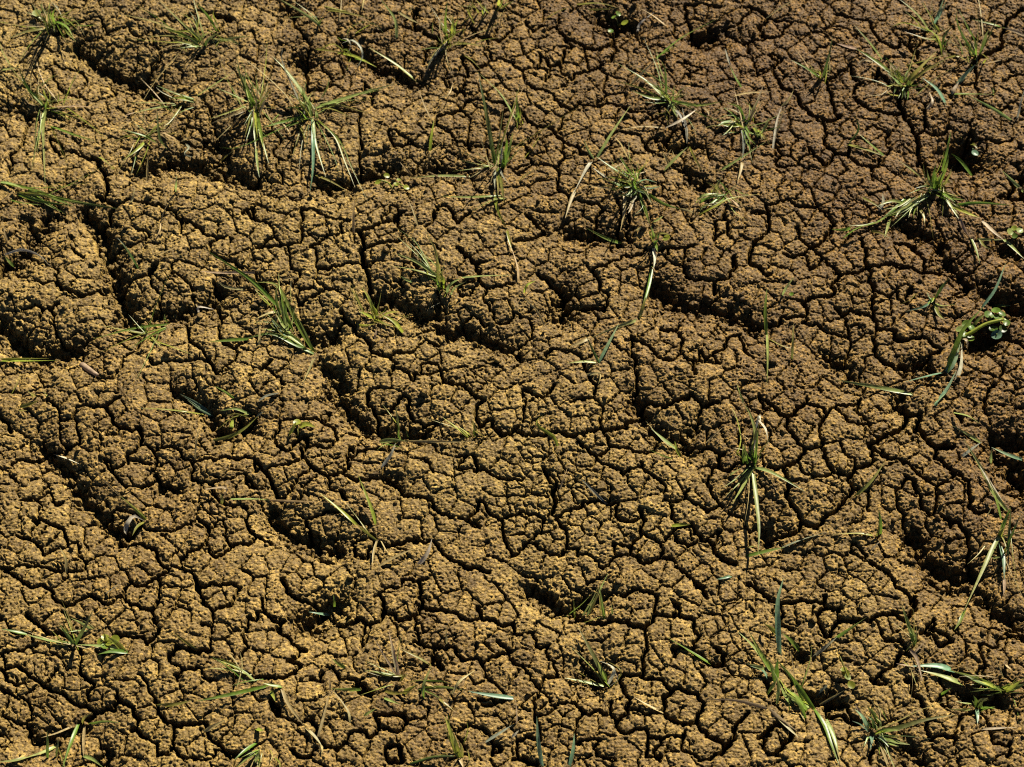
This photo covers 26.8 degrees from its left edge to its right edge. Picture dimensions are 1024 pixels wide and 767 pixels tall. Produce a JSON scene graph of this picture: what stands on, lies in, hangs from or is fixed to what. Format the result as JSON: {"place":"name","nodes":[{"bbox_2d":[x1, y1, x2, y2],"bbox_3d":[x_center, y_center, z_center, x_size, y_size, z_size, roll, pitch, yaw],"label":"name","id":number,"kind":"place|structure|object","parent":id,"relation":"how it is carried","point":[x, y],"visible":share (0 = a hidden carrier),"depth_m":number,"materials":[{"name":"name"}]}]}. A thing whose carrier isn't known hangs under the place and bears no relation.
{"place":"outdoors","nodes":[
{"label":"outdoors","id":0,"kind":"place"},
{"bbox_2d":[0,0,1023,766],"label":"ground","id":1,"kind":"structure","parent":0,"point":[452,584],"depth_m":2.20,"materials":[{"name":"soil"}]},
{"bbox_2d":[5,248,48,264],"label":"dry straw","id":2,"kind":"object","parent":1,"relation":"on","point":[20,249],"visible":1,"depth_m":2.27,"materials":[{"name":"grey plant"}]},
{"bbox_2d":[1,358,53,361],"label":"grass shoot","id":3,"kind":"object","parent":1,"relation":"on","point":[16,359],"depth_m":2.22,"materials":[{"name":"green plant"}]},
{"bbox_2d":[11,377,46,410],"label":"grass tuft","id":4,"kind":"object","parent":1,"relation":"on","point":[26,404],"visible":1,"depth_m":2.18,"materials":[{"name":"green plant"}]},
{"bbox_2d":[0,2,91,61],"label":"grass tuft","id":5,"kind":"object","parent":1,"relation":"on","point":[47,17],"visible":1,"depth_m":2.43,"materials":[{"name":"green plant"}]},
{"bbox_2d":[4,56,103,176],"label":"grass tuft","id":6,"kind":"object","parent":1,"relation":"on","point":[43,119],"visible":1,"depth_m":2.38,"materials":[{"name":"green plant"}]},
{"bbox_2d":[0,713,118,766],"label":"grass tuft","id":7,"kind":"object","parent":1,"relation":"on","point":[56,746],"visible":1,"depth_m":2.01,"materials":[{"name":"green plant"}]},
{"bbox_2d":[0,172,122,213],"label":"grass tuft","id":8,"kind":"object","parent":1,"relation":"on","point":[26,195],"visible":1,"depth_m":2.31,"materials":[{"name":"green plant"}]},
{"bbox_2d":[3,599,127,653],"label":"grass tuft","id":9,"kind":"object","parent":1,"relation":"on","point":[114,640],"visible":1,"depth_m":2.06,"materials":[{"name":"green plant"}]},
{"bbox_2d":[79,362,98,376],"bbox_3d":[-0.434,-0.014,2.208,0.006,0.016,0.030,-40,68,-20],"label":"dry chip","id":10,"kind":"object","parent":1,"relation":"on","point":[86,367],"visible":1,"depth_m":2.20,"materials":[{"name":"beige plant"}]},
{"bbox_2d":[86,460,146,519],"bbox_3d":[-0.394,0.106,2.141,0.095,0.008,0.003,40,68,20],"label":"dry straw","id":11,"kind":"object","parent":1,"relation":"on","point":[139,513],"visible":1,"depth_m":2.13,"materials":[{"name":"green plant"}]},
{"bbox_2d":[124,515,144,535],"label":"dry leaf","id":12,"kind":"object","parent":1,"relation":"on","point":[128,521],"visible":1,"depth_m":2.12,"materials":[{"name":"grey plant"}]},
{"bbox_2d":[94,277,189,373],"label":"grass tuft","id":13,"kind":"object","parent":1,"relation":"on","point":[144,327],"visible":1,"depth_m":2.23,"materials":[{"name":"green plant"}]},
{"bbox_2d":[99,110,189,173],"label":"grass tuft","id":14,"kind":"object","parent":1,"relation":"on","point":[141,145],"visible":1,"depth_m":2.35,"materials":[{"name":"green plant"}]},
{"bbox_2d":[146,408,204,414],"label":"dry straw","id":15,"kind":"object","parent":1,"relation":"on","point":[175,410],"visible":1,"depth_m":2.19,"materials":[{"name":"beige plant"}]},
{"bbox_2d":[122,71,234,126],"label":"grass tuft","id":16,"kind":"object","parent":1,"relation":"on","point":[184,98],"visible":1,"depth_m":2.38,"materials":[{"name":"green plant"}]},
{"bbox_2d":[116,2,249,121],"bbox_3d":[-0.407,-0.384,2.400,0.139,0.047,0.180,41,68,21],"label":"grass tuft","id":17,"kind":"object","parent":1,"relation":"on","point":[193,40],"visible":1,"depth_m":2.42,"materials":[{"name":"green plant"}]},
{"bbox_2d":[181,394,212,415],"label":"grass shoot","id":18,"kind":"object","parent":1,"relation":"on","point":[203,409],"depth_m":2.20,"materials":[{"name":"green plant"}]},
{"bbox_2d":[203,719,225,732],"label":"dry straw","id":19,"kind":"object","parent":1,"relation":"on","point":[209,728],"visible":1,"depth_m":2.01,"materials":[{"name":"brown plant"}]},
{"bbox_2d":[205,486,227,503],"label":"dry straw","id":20,"kind":"object","parent":1,"relation":"on","point":[221,498],"visible":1,"depth_m":2.13,"materials":[{"name":"beige plant"}]},
{"bbox_2d":[157,652,322,753],"bbox_3d":[-0.244,0.293,2.025,0.168,0.016,0.073,16,61,9],"label":"grass tuft","id":21,"kind":"object","parent":1,"relation":"on","point":[237,669],"visible":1,"depth_m":2.02,"materials":[{"name":"green plant"}]},
{"bbox_2d":[213,386,277,440],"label":"grass tuft","id":22,"kind":"object","parent":1,"relation":"on","point":[231,426],"visible":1,"depth_m":2.19,"materials":[{"name":"green plant"}]},
{"bbox_2d":[213,50,283,173],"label":"grass tuft","id":23,"kind":"object","parent":1,"relation":"on","point":[255,116],"visible":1,"depth_m":2.36,"materials":[{"name":"green plant"}]},
{"bbox_2d":[234,728,280,766],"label":"grass tuft","id":24,"kind":"object","parent":1,"relation":"on","point":[257,757],"visible":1,"depth_m":1.99,"materials":[{"name":"green plant"}]},
{"bbox_2d":[201,249,315,381],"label":"grass tuft","id":25,"kind":"object","parent":1,"relation":"on","point":[288,334],"visible":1,"depth_m":2.23,"materials":[{"name":"green plant"}]},
{"bbox_2d":[231,498,315,501],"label":"dry straw","id":26,"kind":"object","parent":1,"relation":"on","point":[274,500],"visible":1,"depth_m":2.14,"materials":[{"name":"beige plant"}]},
{"bbox_2d":[289,419,314,436],"bbox_3d":[-0.214,0.043,2.173,0.030,0.014,0.016,-14,61,-8],"label":"leafy sprout","id":27,"kind":"object","parent":1,"relation":"on","point":[298,421],"visible":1,"depth_m":2.17,"materials":[{"name":"green plant"}]},
{"bbox_2d":[222,52,396,194],"bbox_3d":[-0.232,-0.289,2.343,0.193,0.054,0.168,10,60,6],"label":"grass tuft","id":28,"kind":"object","parent":1,"relation":"on","point":[308,105],"visible":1,"depth_m":2.36,"materials":[{"name":"green plant"}]},
{"bbox_2d":[281,0,379,76],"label":"grass tuft","id":29,"kind":"object","parent":1,"relation":"on","point":[319,24],"visible":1,"depth_m":2.43,"materials":[{"name":"green plant"}]},
{"bbox_2d":[315,675,350,752],"bbox_3d":[-0.165,0.309,2.007,0.030,0.018,0.076,6,60,4],"label":"dry straw","id":30,"kind":"object","parent":1,"relation":"on","point":[322,721],"visible":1,"depth_m":2.01,"materials":[{"name":"beige plant"}]},
{"bbox_2d":[352,196,354,233],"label":"dry straw","id":31,"kind":"object","parent":1,"relation":"on","point":[353,220],"visible":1,"depth_m":2.29,"materials":[{"name":"brown plant"}]},
{"bbox_2d":[321,494,389,564],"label":"grass tuft","id":32,"kind":"object","parent":1,"relation":"on","point":[345,514],"visible":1,"depth_m":2.12,"materials":[{"name":"green plant"}]},
{"bbox_2d":[358,475,376,523],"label":"grass shoot","id":33,"kind":"object","parent":1,"relation":"on","point":[371,509],"depth_m":2.12,"materials":[{"name":"green plant"}]},
{"bbox_2d":[331,629,406,692],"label":"grass tuft","id":34,"kind":"object","parent":1,"relation":"on","point":[396,674],"visible":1,"depth_m":2.04,"materials":[{"name":"green plant"}]},
{"bbox_2d":[350,286,410,337],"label":"grass tuft","id":35,"kind":"object","parent":1,"relation":"on","point":[376,314],"visible":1,"depth_m":2.24,"materials":[{"name":"green plant"}]},
{"bbox_2d":[381,443,395,467],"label":"dry straw","id":36,"kind":"object","parent":1,"relation":"on","point":[387,459],"visible":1,"depth_m":2.15,"materials":[{"name":"grey plant"}]},
{"bbox_2d":[382,1,397,37],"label":"grass shoot","id":37,"kind":"object","parent":1,"relation":"on","point":[396,24],"depth_m":2.42,"materials":[{"name":"green plant"}]},
{"bbox_2d":[375,173,408,189],"bbox_3d":[-0.127,-0.218,2.317,0.039,0.009,0.017,14,61,8],"label":"leafy sprout","id":38,"kind":"object","parent":1,"relation":"on","point":[387,175],"visible":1,"depth_m":2.31,"materials":[{"name":"green plant"}]},
{"bbox_2d":[372,49,417,82],"bbox_3d":[-0.131,-0.355,2.405,0.067,0.018,0.004,31,65,17],"label":"straw","id":39,"kind":"object","parent":1,"relation":"on","point":[400,67],"depth_m":2.40,"materials":[{"name":"beige plant"}]},
{"bbox_2d":[378,547,416,566],"bbox_3d":[-0.113,0.169,2.102,0.044,0.007,0.003,-24,63,-13],"label":"dry straw","id":40,"kind":"object","parent":1,"relation":"on","point":[388,560],"visible":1,"depth_m":2.10,"materials":[{"name":"beige plant"}]},
{"bbox_2d":[364,649,473,715],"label":"grass tuft","id":41,"kind":"object","parent":1,"relation":"on","point":[424,689],"visible":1,"depth_m":2.03,"materials":[{"name":"green plant"}]},
{"bbox_2d":[379,404,462,447],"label":"grass tuft","id":42,"kind":"object","parent":1,"relation":"on","point":[387,440],"visible":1,"depth_m":2.17,"materials":[{"name":"green plant"}]},
{"bbox_2d":[417,540,431,564],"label":"dry straw","id":43,"kind":"object","parent":1,"relation":"on","point":[423,558],"visible":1,"depth_m":2.10,"materials":[{"name":"beige plant"}]},
{"bbox_2d":[408,755,453,765],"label":"grass blade","id":44,"kind":"object","parent":1,"relation":"on","point":[425,759],"visible":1,"depth_m":2.00,"materials":[{"name":"green plant"}]},
{"bbox_2d":[418,715,469,766],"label":"grass tuft","id":45,"kind":"object","parent":1,"relation":"on","point":[455,748],"visible":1,"depth_m":2.00,"materials":[{"name":"green plant"}]},
{"bbox_2d":[394,232,500,296],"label":"grass tuft","id":46,"kind":"object","parent":1,"relation":"on","point":[434,274],"visible":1,"depth_m":2.25,"materials":[{"name":"green plant"}]},
{"bbox_2d":[427,418,484,437],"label":"grass tuft","id":47,"kind":"object","parent":1,"relation":"on","point":[474,431],"visible":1,"depth_m":2.17,"materials":[{"name":"green plant"}]},
{"bbox_2d":[421,0,501,77],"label":"grass tuft","id":48,"kind":"object","parent":1,"relation":"on","point":[451,35],"visible":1,"depth_m":2.41,"materials":[{"name":"green plant"}]},
{"bbox_2d":[467,0,487,22],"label":"grass tuft","id":49,"kind":"object","parent":1,"relation":"on","point":[473,5],"visible":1,"depth_m":2.43,"materials":[{"name":"green plant"}]},
{"bbox_2d":[469,691,513,699],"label":"grass shoot","id":50,"kind":"object","parent":1,"relation":"on","point":[501,696],"depth_m":2.03,"materials":[{"name":"green plant"}]},
{"bbox_2d":[410,73,572,249],"bbox_3d":[-0.003,-0.260,2.314,0.147,0.067,0.205,31,64,16],"label":"grass tuft","id":51,"kind":"object","parent":1,"relation":"on","point":[503,155],"visible":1,"depth_m":2.32,"materials":[{"name":"green plant"}]},
{"bbox_2d":[485,725,511,741],"bbox_3d":[-0.013,0.328,2.014,0.029,0.007,0.004,-25,63,-14],"label":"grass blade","id":52,"kind":"object","parent":1,"relation":"on","point":[495,735],"visible":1,"depth_m":2.01,"materials":[{"name":"beige plant"}]},
{"bbox_2d":[0,0,1023,766],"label":"soil crumbs","id":53,"kind":"object","parent":1,"relation":"on","point":[580,438],"visible":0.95,"depth_m":2.22,"materials":[{"name":"soil"}]},
{"bbox_2d":[509,92,522,128],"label":"grass tuft","id":54,"kind":"object","parent":1,"relation":"on","point":[517,116],"visible":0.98,"depth_m":2.35,"materials":[{"name":"green plant"}]},
{"bbox_2d":[521,295,545,325],"bbox_3d":[0.023,-0.077,2.241,0.004,0.009,0.044,-32,65,-17],"label":"dry straw","id":55,"kind":"object","parent":1,"relation":"on","point":[537,312],"visible":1,"depth_m":2.24,"materials":[{"name":"brown plant"}]},
{"bbox_2d":[536,721,543,766],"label":"grass shoot","id":56,"kind":"object","parent":1,"relation":"on","point":[539,750],"depth_m":2.00,"materials":[{"name":"green plant"}]},
{"bbox_2d":[536,418,558,445],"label":"grass shoot","id":57,"kind":"object","parent":1,"relation":"on","point":[547,432],"depth_m":2.16,"materials":[{"name":"green plant"}]},
{"bbox_2d":[568,735,574,766],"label":"grass shoot","id":58,"kind":"object","parent":1,"relation":"on","point":[571,755],"depth_m":2.00,"materials":[{"name":"green plant"}]},
{"bbox_2d":[566,574,618,622],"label":"grass tuft","id":59,"kind":"object","parent":1,"relation":"on","point":[602,609],"visible":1,"depth_m":2.08,"materials":[{"name":"green plant"}]},
{"bbox_2d":[567,626,621,686],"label":"grass tuft","id":60,"kind":"object","parent":1,"relation":"on","point":[600,669],"visible":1,"depth_m":2.05,"materials":[{"name":"green plant"}]},
{"bbox_2d":[583,480,606,503],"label":"dry straw","id":61,"kind":"object","parent":1,"relation":"on","point":[596,493],"visible":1,"depth_m":2.14,"materials":[{"name":"grey plant"}]},
{"bbox_2d":[577,2,616,9],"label":"grass shoot","id":62,"kind":"object","parent":1,"relation":"on","point":[596,8],"depth_m":2.45,"materials":[{"name":"green plant"}]},
{"bbox_2d":[587,228,621,243],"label":"grass shoot","id":63,"kind":"object","parent":1,"relation":"on","point":[609,239],"depth_m":2.29,"materials":[{"name":"green plant"}]},
{"bbox_2d":[608,11,627,32],"bbox_3d":[0.116,-0.407,2.443,0.029,0.018,0.020,-36,66,-19],"label":"leafy sprout","id":64,"kind":"object","parent":1,"relation":"on","point":[618,13],"visible":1,"depth_m":2.44,"materials":[{"name":"green plant"}]},
{"bbox_2d":[570,216,669,383],"bbox_3d":[0.117,-0.092,2.236,0.052,0.031,0.216,23,63,13],"label":"grass tuft","id":65,"kind":"object","parent":1,"relation":"on","point":[665,237],"visible":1,"depth_m":2.23,"materials":[{"name":"green plant"}]},
{"bbox_2d":[565,105,695,230],"bbox_3d":[0.105,-0.226,2.296,0.128,0.052,0.150,-23,63,-13],"label":"grass tuft","id":66,"kind":"object","parent":1,"relation":"on","point":[633,185],"visible":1,"depth_m":2.31,"materials":[{"name":"green plant"}]},
{"bbox_2d":[631,29,696,83],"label":"grass shoot","id":67,"kind":"object","parent":1,"relation":"on","point":[642,72],"depth_m":2.41,"materials":[{"name":"green plant"}]},
{"bbox_2d":[649,425,680,460],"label":"grass tuft","id":68,"kind":"object","parent":1,"relation":"on","point":[668,443],"visible":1,"depth_m":2.16,"materials":[{"name":"green plant"}]},
{"bbox_2d":[611,44,730,169],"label":"grass tuft","id":69,"kind":"object","parent":1,"relation":"on","point":[664,95],"visible":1,"depth_m":2.37,"materials":[{"name":"green plant"}]},
{"bbox_2d":[664,148,685,170],"bbox_3d":[0.178,-0.243,2.333,0.037,0.008,0.004,-38,67,-20],"label":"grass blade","id":70,"kind":"object","parent":1,"relation":"on","point":[672,160],"visible":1,"depth_m":2.33,"materials":[{"name":"green plant"}]},
{"bbox_2d":[669,638,710,663],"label":"grass shoot","id":71,"kind":"object","parent":1,"relation":"on","point":[700,657],"depth_m":2.05,"materials":[{"name":"green plant"}]},
{"bbox_2d":[697,178,756,216],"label":"grass tuft","id":72,"kind":"object","parent":1,"relation":"on","point":[703,197],"visible":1,"depth_m":2.30,"materials":[{"name":"green plant"}]},
{"bbox_2d":[704,85,783,181],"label":"grass tuft","id":73,"kind":"object","parent":1,"relation":"on","point":[737,123],"visible":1,"depth_m":2.35,"materials":[{"name":"green plant"}]},
{"bbox_2d":[709,699,797,736],"bbox_3d":[0.228,0.307,2.017,0.092,0.008,0.018,21,62,12],"label":"dry straw","id":74,"kind":"object","parent":1,"relation":"on","point":[782,721],"visible":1,"depth_m":2.02,"materials":[{"name":"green plant"}]},
{"bbox_2d":[723,385,803,551],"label":"grass tuft","id":75,"kind":"object","parent":1,"relation":"on","point":[744,460],"visible":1,"depth_m":2.14,"materials":[{"name":"green plant"}]},
{"bbox_2d":[764,291,768,378],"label":"grass shoot","id":76,"kind":"object","parent":1,"relation":"on","point":[765,324],"depth_m":2.23,"materials":[{"name":"green plant"}]},
{"bbox_2d":[772,90,793,148],"bbox_3d":[0.293,-0.288,2.355,0.008,0.012,0.080,17,61,9],"label":"dry straw","id":77,"kind":"object","parent":1,"relation":"on","point":[776,123],"visible":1,"depth_m":2.35,"materials":[{"name":"beige plant"}]},
{"bbox_2d":[745,531,829,556],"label":"grass shoot","id":78,"kind":"object","parent":1,"relation":"on","point":[759,552],"depth_m":2.11,"materials":[{"name":"green plant"}]},
{"bbox_2d":[791,324,793,358],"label":"grass shoot","id":79,"kind":"object","parent":1,"relation":"on","point":[792,348],"depth_m":2.21,"materials":[{"name":"green plant"}]},
{"bbox_2d":[742,578,842,763],"bbox_3d":[0.271,0.280,2.033,0.071,0.047,0.179,-25,63,-14],"label":"grass tuft","id":80,"kind":"object","parent":1,"relation":"on","point":[799,701],"visible":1,"depth_m":2.03,"materials":[{"name":"green plant"}]},
{"bbox_2d":[792,41,831,82],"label":"grass tuft","id":81,"kind":"object","parent":1,"relation":"on","point":[826,67],"visible":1,"depth_m":2.38,"materials":[{"name":"green plant"}]},
{"bbox_2d":[813,618,864,656],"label":"grass shoot","id":82,"kind":"object","parent":1,"relation":"on","point":[820,651],"depth_m":2.06,"materials":[{"name":"green plant"}]},
{"bbox_2d":[839,656,855,688],"bbox_3d":[0.316,0.275,2.039,0.007,0.015,0.032,-19,62,-11],"label":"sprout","id":83,"kind":"object","parent":1,"relation":"on","point":[845,672],"visible":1,"depth_m":2.04,"materials":[{"name":"green plant"}]},
{"bbox_2d":[842,510,881,535],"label":"grass tuft","id":84,"kind":"object","parent":1,"relation":"on","point":[879,531],"visible":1,"depth_m":2.11,"materials":[{"name":"green plant"}]},
{"bbox_2d":[848,144,885,156],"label":"grass shoot","id":85,"kind":"object","parent":1,"relation":"on","point":[860,147],"depth_m":2.34,"materials":[{"name":"green plant"}]},
{"bbox_2d":[853,462,884,496],"bbox_3d":[0.356,0.097,2.138,0.005,0.010,0.048,40,67,20],"label":"dry straw","id":86,"kind":"object","parent":1,"relation":"on","point":[861,490],"visible":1,"depth_m":2.13,"materials":[{"name":"green plant"}]},
{"bbox_2d":[837,380,912,394],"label":"grass shoot","id":87,"kind":"object","parent":1,"relation":"on","point":[890,389],"depth_m":2.20,"materials":[{"name":"green plant"}]},
{"bbox_2d":[837,26,952,99],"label":"grass tuft","id":88,"kind":"object","parent":1,"relation":"on","point":[897,76],"visible":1,"depth_m":2.38,"materials":[{"name":"green plant"}]},
{"bbox_2d":[853,697,950,766],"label":"grass tuft","id":89,"kind":"object","parent":1,"relation":"on","point":[884,730],"visible":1,"depth_m":2.01,"materials":[{"name":"green plant"}]},
{"bbox_2d":[894,606,925,696],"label":"grass tuft","id":90,"kind":"object","parent":1,"relation":"on","point":[913,636],"visible":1,"depth_m":2.05,"materials":[{"name":"green plant"}]},
{"bbox_2d":[832,132,1021,261],"bbox_3d":[0.446,-0.170,2.278,0.175,0.048,0.164,-32,65,-17],"label":"grass tuft","id":91,"kind":"object","parent":1,"relation":"on","point":[935,183],"visible":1,"depth_m":2.30,"materials":[{"name":"green plant"}]},
{"bbox_2d":[894,1,961,59],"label":"grass tuft","id":92,"kind":"object","parent":1,"relation":"on","point":[938,15],"visible":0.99,"depth_m":2.42,"materials":[{"name":"green plant"}]},
{"bbox_2d":[905,277,954,319],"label":"grass tuft","id":93,"kind":"object","parent":1,"relation":"on","point":[936,308],"visible":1,"depth_m":2.24,"materials":[{"name":"green plant"}]},
{"bbox_2d":[923,78,945,104],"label":"grass shoot","id":94,"kind":"object","parent":1,"relation":"on","point":[939,93],"depth_m":2.37,"materials":[{"name":"green plant"}]},
{"bbox_2d":[952,154,971,175],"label":"grass shoot","id":95,"kind":"object","parent":1,"relation":"on","point":[963,164],"depth_m":2.35,"materials":[{"name":"green plant"}]},
{"bbox_2d":[900,659,1023,717],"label":"grass tuft","id":96,"kind":"object","parent":1,"relation":"on","point":[993,686],"visible":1,"depth_m":2.04,"materials":[{"name":"green plant"}]},
{"bbox_2d":[951,65,974,94],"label":"grass shoot","id":97,"kind":"object","parent":1,"relation":"on","point":[961,79],"depth_m":2.39,"materials":[{"name":"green plant"}]},
{"bbox_2d":[934,263,1010,405],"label":"clover plant","id":98,"kind":"object","parent":1,"relation":"on","point":[966,337],"visible":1,"depth_m":2.23,"materials":[{"name":"green plant"}]},
{"bbox_2d":[951,696,993,723],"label":"grass tuft","id":99,"kind":"object","parent":1,"relation":"on","point":[978,703],"visible":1,"depth_m":2.03,"materials":[{"name":"green plant"}]},
{"bbox_2d":[946,0,1011,67],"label":"grass tuft","id":100,"kind":"object","parent":1,"relation":"on","point":[974,50],"visible":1,"depth_m":2.40,"materials":[{"name":"green plant"}]},
{"bbox_2d":[954,412,1008,518],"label":"grass tuft","id":101,"kind":"object","parent":1,"relation":"on","point":[994,492],"visible":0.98,"depth_m":2.14,"materials":[{"name":"green plant"}]},
{"bbox_2d":[954,506,1023,629],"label":"grass tuft","id":102,"kind":"object","parent":1,"relation":"on","point":[994,545],"visible":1,"depth_m":2.10,"materials":[{"name":"green plant"}]},
{"bbox_2d":[968,95,1011,121],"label":"grass shoot","id":103,"kind":"object","parent":1,"relation":"on","point":[997,111],"depth_m":2.37,"materials":[{"name":"green plant"}]},
{"bbox_2d":[972,19,1023,35],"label":"grass shoot","id":104,"kind":"object","parent":1,"relation":"on","point":[1018,32],"depth_m":2.42,"materials":[{"name":"green plant"}]},
{"bbox_2d":[990,447,1021,462],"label":"grass shoot","id":105,"kind":"object","parent":1,"relation":"on","point":[1012,456],"depth_m":2.16,"materials":[{"name":"green plant"}]},
{"bbox_2d":[1007,225,1022,238],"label":"leafy sprout","id":106,"kind":"object","parent":1,"relation":"on","point":[1010,231],"visible":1,"depth_m":2.29,"materials":[{"name":"green plant"}]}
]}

